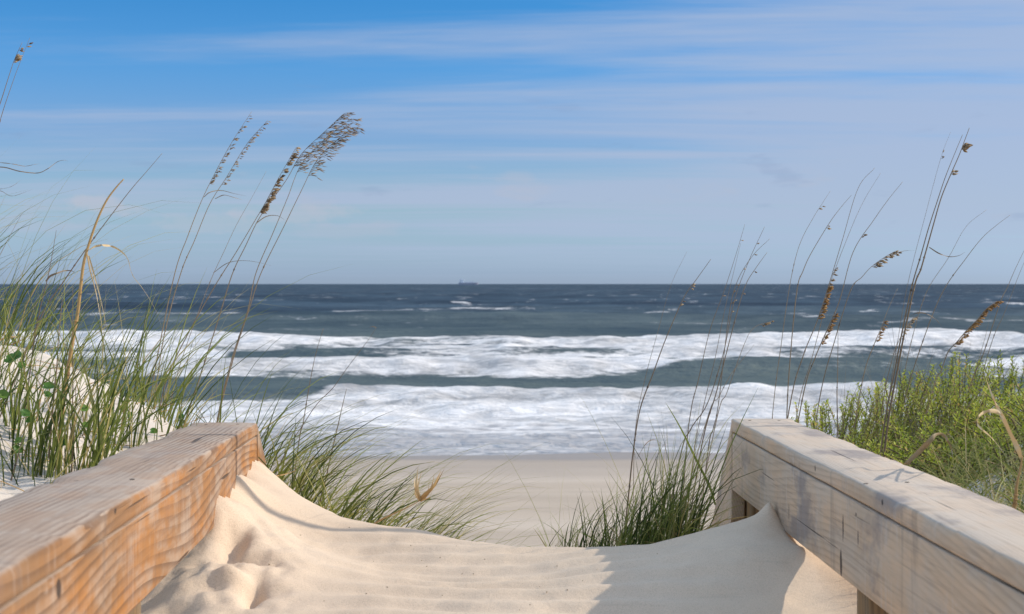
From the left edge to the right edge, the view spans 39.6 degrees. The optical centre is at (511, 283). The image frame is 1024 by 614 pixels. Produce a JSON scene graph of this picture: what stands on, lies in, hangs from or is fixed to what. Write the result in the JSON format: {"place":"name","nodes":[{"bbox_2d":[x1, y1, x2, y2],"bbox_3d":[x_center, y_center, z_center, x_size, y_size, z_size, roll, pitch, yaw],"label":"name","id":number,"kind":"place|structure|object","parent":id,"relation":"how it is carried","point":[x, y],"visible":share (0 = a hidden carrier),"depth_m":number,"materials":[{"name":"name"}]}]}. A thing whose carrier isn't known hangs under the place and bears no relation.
{"place":"outdoors","nodes":[
{"label":"outdoors","id":0,"kind":"place"},
{"bbox_2d":[0,336,1022,544],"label":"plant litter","id":1,"kind":"object","parent":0,"point":[609,538],"visible":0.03,"depth_m":4.03,"materials":[{"name":"plant"}]},
{"bbox_2d":[0,284,1023,455],"bbox_3d":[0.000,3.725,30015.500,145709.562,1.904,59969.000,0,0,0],"label":"sea","id":2,"kind":"structure","parent":0,"point":[497,368],"depth_m":75.73,"materials":[{"name":"liquid"}]},
{"bbox_2d":[458,279,478,284],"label":"cargo ship","id":3,"kind":"object","parent":2,"relation":"on","point":[466,283],"visible":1,"depth_m":8991.41},
{"bbox_2d":[0,345,1023,613],"bbox_3d":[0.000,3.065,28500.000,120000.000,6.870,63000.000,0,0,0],"label":"ground","id":4,"kind":"structure","parent":0,"point":[252,551],"depth_m":3.21,"materials":[{"name":"beige sand"}]},
{"bbox_2d":[0,350,25,428],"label":"round leaved creeper","id":5,"kind":"object","parent":4,"relation":"on","point":[4,393],"visible":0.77,"depth_m":3.50,"materials":[{"name":"green plant"}]},
{"bbox_2d":[0,38,33,121],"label":"sea oat stalk","id":6,"kind":"object","parent":4,"relation":"on","point":[14,77],"visible":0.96,"depth_m":4.07,"materials":[{"name":"brown plant"}]},
{"bbox_2d":[10,425,26,480],"bbox_3d":[-1.150,0.408,3.300,0.048,0.163,0.006,0,0,0],"label":"dry cane","id":7,"kind":"object","parent":4,"relation":"on","point":[15,464],"visible":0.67,"depth_m":3.30,"materials":[{"name":"plant"}]},
{"bbox_2d":[9,409,31,468],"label":"round leaved creeper","id":8,"kind":"object","parent":4,"relation":"on","point":[25,412],"visible":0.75,"depth_m":3.35,"materials":[{"name":"green plant"}]},
{"bbox_2d":[0,46,61,195],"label":"sea oat stalk","id":9,"kind":"object","parent":4,"relation":"on","point":[18,57],"visible":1,"depth_m":3.96,"materials":[{"name":"brown plant"}]},
{"bbox_2d":[0,205,77,338],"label":"grass tuft","id":10,"kind":"object","parent":4,"relation":"on","point":[1,329],"visible":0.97,"depth_m":4.28,"materials":[{"name":"green plant"}]},
{"bbox_2d":[25,234,73,408],"bbox_3d":[-1.221,0.139,3.800,0.152,0.568,0.097,0,0,6],"label":"dry cane","id":11,"kind":"object","parent":4,"relation":"on","point":[51,275],"visible":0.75,"depth_m":3.81,"materials":[{"name":"green plant"}]},
{"bbox_2d":[0,247,99,440],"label":"grass tuft","id":12,"kind":"object","parent":4,"relation":"on","point":[21,380],"visible":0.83,"depth_m":3.55,"materials":[{"name":"green plant"}]},
{"bbox_2d":[48,299,62,457],"bbox_3d":[-1.109,0.256,3.450,0.039,0.437,0.007,0,0,0],"label":"dry cane","id":13,"kind":"object","parent":4,"relation":"on","point":[49,449],"visible":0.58,"depth_m":3.45,"materials":[{"name":"green plant"}]},
{"bbox_2d":[40,382,88,466],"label":"round leaved creeper","id":14,"kind":"object","parent":4,"relation":"on","point":[47,386],"visible":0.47,"depth_m":3.46,"materials":[{"name":"green plant"}]},
{"bbox_2d":[71,291,73,425],"bbox_3d":[-1.113,0.243,3.600,0.010,0.472,0.006,0,0,0],"label":"dry cane","id":15,"kind":"object","parent":4,"relation":"on","point":[72,354],"visible":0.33,"depth_m":3.60,"materials":[{"name":"brown plant"}]},
{"bbox_2d":[70,389,75,471],"bbox_3d":[-1.050,0.366,3.400,0.017,0.246,0.007,0,0,0],"label":"dry cane","id":16,"kind":"object","parent":4,"relation":"on","point":[71,470],"visible":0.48,"depth_m":3.40,"materials":[{"name":"plant"}]},
{"bbox_2d":[0,155,160,417],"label":"grass blade","id":17,"kind":"object","parent":4,"relation":"on","point":[69,273],"visible":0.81,"depth_m":3.73,"materials":[{"name":"green plant"}]},
{"bbox_2d":[0,268,199,485],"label":"grass tuft","id":18,"kind":"object","parent":4,"relation":"on","point":[97,451],"visible":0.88,"depth_m":3.35,"materials":[{"name":"green plant"}]},
{"bbox_2d":[1,344,213,490],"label":"plant litter","id":19,"kind":"object","parent":4,"relation":"on","point":[70,414],"visible":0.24,"depth_m":4.06,"materials":[{"name":"plant"}]},
{"bbox_2d":[58,179,159,438],"bbox_3d":[-1.002,0.106,3.555,0.258,0.738,0.363,0,0,0],"label":"dry cane","id":20,"kind":"object","parent":4,"relation":"on","point":[81,284],"visible":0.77,"depth_m":3.52,"materials":[{"name":"plant"}]},
{"bbox_2d":[0,290,246,485],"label":"beach grass","id":21,"kind":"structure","parent":4,"relation":"on","point":[36,416],"depth_m":4.01,"materials":[{"name":"green plant"}]},
{"bbox_2d":[0,422,265,613],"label":"wooden railing","id":22,"kind":"object","parent":4,"relation":"on","point":[127,531],"visible":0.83,"depth_m":2.21,"materials":[{"name":"brown wood"}]},
{"bbox_2d":[96,404,183,441],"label":"round leaved creeper","id":23,"kind":"object","parent":4,"relation":"on","point":[153,429],"visible":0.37,"depth_m":3.90,"materials":[{"name":"green plant"}]},
{"bbox_2d":[75,281,242,450],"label":"grass tuft","id":24,"kind":"object","parent":4,"relation":"on","point":[125,395],"visible":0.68,"depth_m":3.86,"materials":[{"name":"green plant"}]},
{"bbox_2d":[0,152,373,483],"bbox_3d":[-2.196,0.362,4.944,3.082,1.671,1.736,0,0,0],"label":"beach grass","id":25,"kind":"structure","parent":4,"relation":"on","point":[166,395],"depth_m":4.69,"materials":[{"name":"green plant"}]},
{"bbox_2d":[151,113,252,393],"bbox_3d":[-1.063,-0.036,4.851,0.348,1.116,0.098,0,0,-4],"label":"sea oat stalk","id":26,"kind":"object","parent":4,"relation":"on","point":[216,175],"visible":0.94,"depth_m":4.86,"materials":[{"name":"brown plant"}]},
{"bbox_2d":[153,120,269,406],"bbox_3d":[-1.032,-0.009,4.885,0.410,1.122,0.058,0,0,-17],"label":"sea oat stalk","id":27,"kind":"object","parent":4,"relation":"on","point":[242,152],"visible":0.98,"depth_m":4.90,"materials":[{"name":"brown plant"}]},
{"bbox_2d":[167,172,266,419],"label":"sea oat stalk","id":28,"kind":"object","parent":4,"relation":"on","point":[208,286],"visible":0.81,"depth_m":4.93,"materials":[{"name":"plant"}]},
{"bbox_2d":[160,147,300,404],"bbox_3d":[-0.946,0.026,4.745,0.484,0.979,0.035,0,0,-13],"label":"sea oat stalk","id":29,"kind":"object","parent":4,"relation":"on","point":[265,208],"visible":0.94,"depth_m":4.77,"materials":[{"name":"brown plant"}]},
{"bbox_2d":[184,112,355,427],"bbox_3d":[-0.824,-0.003,4.804,0.596,1.167,0.066,0,0,-10],"label":"sea oat stalk","id":30,"kind":"object","parent":4,"relation":"on","point":[334,127],"visible":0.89,"depth_m":4.82,"materials":[{"name":"brown plant"}]},
{"bbox_2d":[216,118,361,421],"bbox_3d":[-0.755,0.038,4.764,0.513,1.200,0.060,0,0,-11],"label":"sea oat stalk","id":31,"kind":"object","parent":4,"relation":"on","point":[323,145],"visible":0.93,"depth_m":4.78,"materials":[{"name":"brown plant"}]},
{"bbox_2d":[217,126,363,421],"bbox_3d":[-0.739,0.057,4.690,0.515,1.170,0.049,0,0,-16],"label":"sea oat stalk","id":32,"kind":"object","parent":4,"relation":"on","point":[340,141],"visible":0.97,"depth_m":4.72,"materials":[{"name":"brown plant"}]},
{"bbox_2d":[293,328,323,480],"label":"sea oat stalk","id":33,"kind":"object","parent":4,"relation":"on","point":[306,403],"visible":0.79,"depth_m":4.90,"materials":[{"name":"brown plant"}]},
{"bbox_2d":[275,326,375,474],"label":"sea oat stalk","id":34,"kind":"object","parent":4,"relation":"on","point":[323,397],"visible":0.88,"depth_m":4.93,"materials":[{"name":"brown plant"}]},
{"bbox_2d":[320,389,346,501],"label":"sea oat stalk","id":35,"kind":"object","parent":4,"relation":"on","point":[334,440],"visible":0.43,"depth_m":4.70,"materials":[{"name":"plant"}]},
{"bbox_2d":[158,330,563,546],"bbox_3d":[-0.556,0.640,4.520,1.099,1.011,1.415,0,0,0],"label":"beach grass","id":36,"kind":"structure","parent":4,"relation":"on","point":[322,503],"depth_m":4.29,"materials":[{"name":"green plant"}]},
{"bbox_2d":[373,470,443,523],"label":"dead seed stalk","id":37,"kind":"object","parent":4,"relation":"on","point":[422,497],"visible":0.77,"depth_m":3.82,"materials":[{"name":"plant"}]},
{"bbox_2d":[513,387,759,546],"bbox_3d":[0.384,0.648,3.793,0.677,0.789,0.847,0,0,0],"label":"grass tuft","id":38,"kind":"object","parent":4,"relation":"on","point":[650,535],"visible":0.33,"depth_m":3.60,"materials":[{"name":"green plant"}]},
{"bbox_2d":[667,405,715,504],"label":"long leaf grass","id":39,"kind":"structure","parent":38,"relation":"attached to","point":[703,473],"depth_m":3.80,"materials":[{"name":"green plant"}]},
{"bbox_2d":[632,252,686,534],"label":"sea oat stalk","id":40,"kind":"object","parent":4,"relation":"on","point":[643,384],"visible":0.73,"depth_m":4.49,"materials":[{"name":"brown plant"}]},
{"bbox_2d":[624,259,710,530],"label":"sea oat stalk","id":41,"kind":"object","parent":4,"relation":"on","point":[634,440],"visible":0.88,"depth_m":4.38,"materials":[{"name":"brown plant"}]},
{"bbox_2d":[682,225,744,511],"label":"sea oat stalk","id":42,"kind":"object","parent":4,"relation":"on","point":[701,365],"visible":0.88,"depth_m":4.48,"materials":[{"name":"brown plant"}]},
{"bbox_2d":[687,243,740,501],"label":"sea oat stalk","id":43,"kind":"object","parent":4,"relation":"on","point":[712,368],"visible":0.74,"depth_m":4.57,"materials":[{"name":"brown plant"}]},
{"bbox_2d":[669,229,763,511],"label":"sea oat stalk","id":44,"kind":"object","parent":4,"relation":"on","point":[719,366],"visible":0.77,"depth_m":4.54,"materials":[{"name":"brown plant"}]},
{"bbox_2d":[683,345,753,505],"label":"sea oat stalk","id":45,"kind":"object","parent":4,"relation":"on","point":[708,415],"visible":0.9,"depth_m":4.34,"materials":[{"name":"brown plant"}]},
{"bbox_2d":[688,253,766,528],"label":"sea oat stalk","id":46,"kind":"object","parent":4,"relation":"on","point":[720,377],"visible":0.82,"depth_m":4.36,"materials":[{"name":"brown plant"}]},
{"bbox_2d":[700,242,765,521],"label":"sea oat stalk","id":47,"kind":"object","parent":4,"relation":"on","point":[722,370],"visible":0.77,"depth_m":4.47,"materials":[{"name":"brown plant"}]},
{"bbox_2d":[698,321,773,508],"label":"sea oat stalk","id":48,"kind":"object","parent":4,"relation":"on","point":[767,323],"visible":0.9,"depth_m":4.42,"materials":[{"name":"brown plant"}]},
{"bbox_2d":[772,198,825,418],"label":"sea oat stalk","id":49,"kind":"object","parent":4,"relation":"on","point":[785,313],"visible":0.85,"depth_m":4.84,"materials":[{"name":"brown plant"}]},
{"bbox_2d":[786,197,849,418],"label":"sea oat stalk","id":50,"kind":"object","parent":4,"relation":"on","point":[794,317],"visible":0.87,"depth_m":4.71,"materials":[{"name":"brown plant"}]},
{"bbox_2d":[787,170,872,418],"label":"sea oat stalk","id":51,"kind":"object","parent":4,"relation":"on","point":[830,288],"visible":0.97,"depth_m":4.75,"materials":[{"name":"brown plant"}]},
{"bbox_2d":[795,176,878,421],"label":"sea oat stalk","id":52,"kind":"object","parent":4,"relation":"on","point":[823,310],"visible":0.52,"depth_m":5.21,"materials":[{"name":"brown plant"}]},
{"bbox_2d":[836,358,837,437],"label":"sea oat stalk","id":53,"kind":"object","parent":4,"relation":"on","point":[837,398],"visible":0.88,"depth_m":4.74,"materials":[{"name":"plant"}]},
{"bbox_2d":[766,398,914,445],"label":"dune shrub","id":54,"kind":"object","parent":4,"relation":"on","point":[822,420],"visible":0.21,"depth_m":4.95,"materials":[{"name":"green plant"}]},
{"bbox_2d":[797,184,900,422],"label":"sea oat stalk","id":55,"kind":"object","parent":4,"relation":"on","point":[832,325],"visible":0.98,"depth_m":4.94,"materials":[{"name":"plant"}]},
{"bbox_2d":[795,387,908,447],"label":"dune shrub","id":56,"kind":"object","parent":4,"relation":"on","point":[826,418],"visible":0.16,"depth_m":5.30,"materials":[{"name":"green plant"}]},
{"bbox_2d":[814,250,910,428],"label":"sea oat stalk","id":57,"kind":"object","parent":4,"relation":"on","point":[891,255],"visible":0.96,"depth_m":4.85,"materials":[{"name":"brown plant"}]},
{"bbox_2d":[711,419,1023,613],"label":"wooden railing","id":58,"kind":"object","parent":4,"relation":"on","point":[883,535],"visible":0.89,"depth_m":2.54,"materials":[{"name":"beige wood"}]},
{"bbox_2d":[851,288,897,442],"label":"sea oat stalk","id":59,"kind":"object","parent":4,"relation":"on","point":[882,329],"visible":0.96,"depth_m":4.78,"materials":[{"name":"brown plant"}]},
{"bbox_2d":[812,415,940,464],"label":"dune shrub","id":60,"kind":"object","parent":4,"relation":"on","point":[867,433],"visible":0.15,"depth_m":4.63,"materials":[{"name":"green plant"}]},
{"bbox_2d":[826,369,964,444],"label":"dune shrub","id":61,"kind":"object","parent":4,"relation":"on","point":[832,413],"visible":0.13,"depth_m":5.35,"materials":[{"name":"green plant"}]},
{"bbox_2d":[878,317,916,445],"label":"sea oat stalk","id":62,"kind":"object","parent":4,"relation":"on","point":[913,321],"visible":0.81,"depth_m":4.78,"materials":[{"name":"plant"}]},
{"bbox_2d":[843,427,992,472],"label":"dune shrub","id":63,"kind":"object","parent":4,"relation":"on","point":[902,442],"visible":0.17,"depth_m":4.29,"materials":[{"name":"green plant"}]},
{"bbox_2d":[886,132,950,420],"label":"sea oat stalk","id":64,"kind":"object","parent":4,"relation":"on","point":[910,272],"visible":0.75,"depth_m":5.15,"materials":[{"name":"plant"}]},
{"bbox_2d":[819,318,1021,462],"bbox_3d":[1.246,0.631,5.044,0.843,1.091,1.240,0,0,0],"label":"shrub","id":65,"kind":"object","parent":4,"relation":"on","point":[912,399],"depth_m":4.68,"materials":[{"name":"green plant"}]},
{"bbox_2d":[819,370,1022,464],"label":"beach grass","id":66,"kind":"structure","parent":4,"relation":"on","point":[918,418],"depth_m":4.66,"materials":[{"name":"green plant"}]},
{"bbox_2d":[880,137,961,455],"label":"sea oat stalk","id":67,"kind":"object","parent":4,"relation":"on","point":[905,318],"visible":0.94,"depth_m":4.02,"materials":[{"name":"brown plant"}]},
{"bbox_2d":[846,363,996,456],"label":"dune shrub","id":68,"kind":"object","parent":4,"relation":"on","point":[897,407],"visible":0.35,"depth_m":5.02,"materials":[{"name":"green plant"}]},
{"bbox_2d":[883,129,972,456],"bbox_3d":[1.168,0.104,4.023,0.271,1.091,0.049,0,0,0],"label":"sea oat stalk","id":69,"kind":"object","parent":4,"relation":"on","point":[965,147],"visible":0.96,"depth_m":4.02,"materials":[{"name":"brown plant"}]},
{"bbox_2d":[904,432,953,464],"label":"dry leaf","id":70,"kind":"object","parent":4,"relation":"on","point":[923,447],"visible":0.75,"depth_m":3.49,"materials":[{"name":"plant"}]},
{"bbox_2d":[898,210,985,414],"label":"sea oat stalk","id":71,"kind":"object","parent":4,"relation":"on","point":[920,308],"visible":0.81,"depth_m":5.19,"materials":[{"name":"brown plant"}]},
{"bbox_2d":[875,400,1023,464],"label":"dune shrub","id":72,"kind":"object","parent":4,"relation":"on","point":[930,422],"visible":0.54,"depth_m":4.35,"materials":[{"name":"green plant"}]},
{"bbox_2d":[878,430,1023,481],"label":"dune shrub","id":73,"kind":"object","parent":4,"relation":"on","point":[910,453],"visible":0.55,"depth_m":3.95,"materials":[{"name":"green plant"}]},
{"bbox_2d":[879,394,1023,512],"bbox_3d":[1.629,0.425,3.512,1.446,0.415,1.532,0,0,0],"label":"beach grass","id":74,"kind":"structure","parent":4,"relation":"on","point":[990,478],"depth_m":3.60,"materials":[{"name":"green plant"}]},
{"bbox_2d":[879,351,1023,449],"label":"dune shrub","id":75,"kind":"object","parent":4,"relation":"on","point":[951,371],"visible":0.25,"depth_m":5.04,"materials":[{"name":"green plant"}]},
{"bbox_2d":[897,215,1009,438],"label":"sea oat stalk","id":76,"kind":"object","parent":4,"relation":"on","point":[929,323],"visible":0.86,"depth_m":4.83,"materials":[{"name":"brown plant"}]},
{"bbox_2d":[887,375,1022,455],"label":"dune shrub","id":77,"kind":"object","parent":4,"relation":"on","point":[951,397],"visible":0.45,"depth_m":4.70,"materials":[{"name":"green plant"}]},
{"bbox_2d":[919,301,1002,438],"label":"sea oat stalk","id":78,"kind":"object","parent":4,"relation":"on","point":[978,321],"visible":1,"depth_m":4.78,"materials":[{"name":"plant"}]},
{"bbox_2d":[910,351,1023,443],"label":"dune shrub","id":79,"kind":"object","parent":4,"relation":"on","point":[977,373],"visible":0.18,"depth_m":5.29,"materials":[{"name":"green plant"}]},
{"bbox_2d":[939,376,1023,446],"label":"dune shrub","id":80,"kind":"object","parent":4,"relation":"on","point":[988,397],"visible":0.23,"depth_m":4.73,"materials":[{"name":"green plant"}]},
{"bbox_2d":[941,349,1023,433],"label":"dune shrub","id":81,"kind":"object","parent":4,"relation":"on","point":[1013,384],"visible":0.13,"depth_m":5.42,"materials":[{"name":"green plant"}]},
{"bbox_2d":[954,414,1023,473],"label":"dune shrub","id":82,"kind":"object","parent":4,"relation":"on","point":[999,426],"visible":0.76,"depth_m":3.77,"materials":[{"name":"green plant"}]},
{"bbox_2d":[960,251,1023,429],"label":"sea oat stalk","id":83,"kind":"object","parent":4,"relation":"on","point":[990,332],"visible":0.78,"depth_m":5.14,"materials":[{"name":"plant"}]},
{"bbox_2d":[977,380,1022,508],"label":"dry cane","id":84,"kind":"object","parent":4,"relation":"on","point":[997,410],"visible":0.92,"depth_m":2.75,"materials":[{"name":"plant"}]},
{"bbox_2d":[979,358,1023,426],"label":"dune shrub","id":85,"kind":"object","parent":4,"relation":"on","point":[1014,379],"visible":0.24,"depth_m":4.99,"materials":[{"name":"green plant"}]},
{"bbox_2d":[979,263,1023,395],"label":"sea oat stalk","id":86,"kind":"object","parent":4,"relation":"on","point":[994,334],"visible":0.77,"depth_m":5.09,"materials":[{"name":"brown plant"}]},
{"bbox_2d":[981,383,1023,441],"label":"dune shrub","id":87,"kind":"object","parent":4,"relation":"on","point":[1018,406],"visible":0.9,"depth_m":4.05,"materials":[{"name":"green plant"}]},
{"bbox_2d":[994,403,1023,427],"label":"dune shrub","id":88,"kind":"object","parent":4,"relation":"on","point":[1008,417],"visible":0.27,"depth_m":4.42,"materials":[{"name":"green plant"}]},
{"bbox_2d":[0,0,1023,283],"label":"sky","id":89,"kind":"structure","parent":0,"point":[502,141],"materials":[{"name":"blue"}]},
{"bbox_2d":[843,396,1023,511],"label":"shrub","id":90,"kind":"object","parent":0,"point":[996,476],"depth_m":3.70,"materials":[{"name":"green plant"}]}
]}

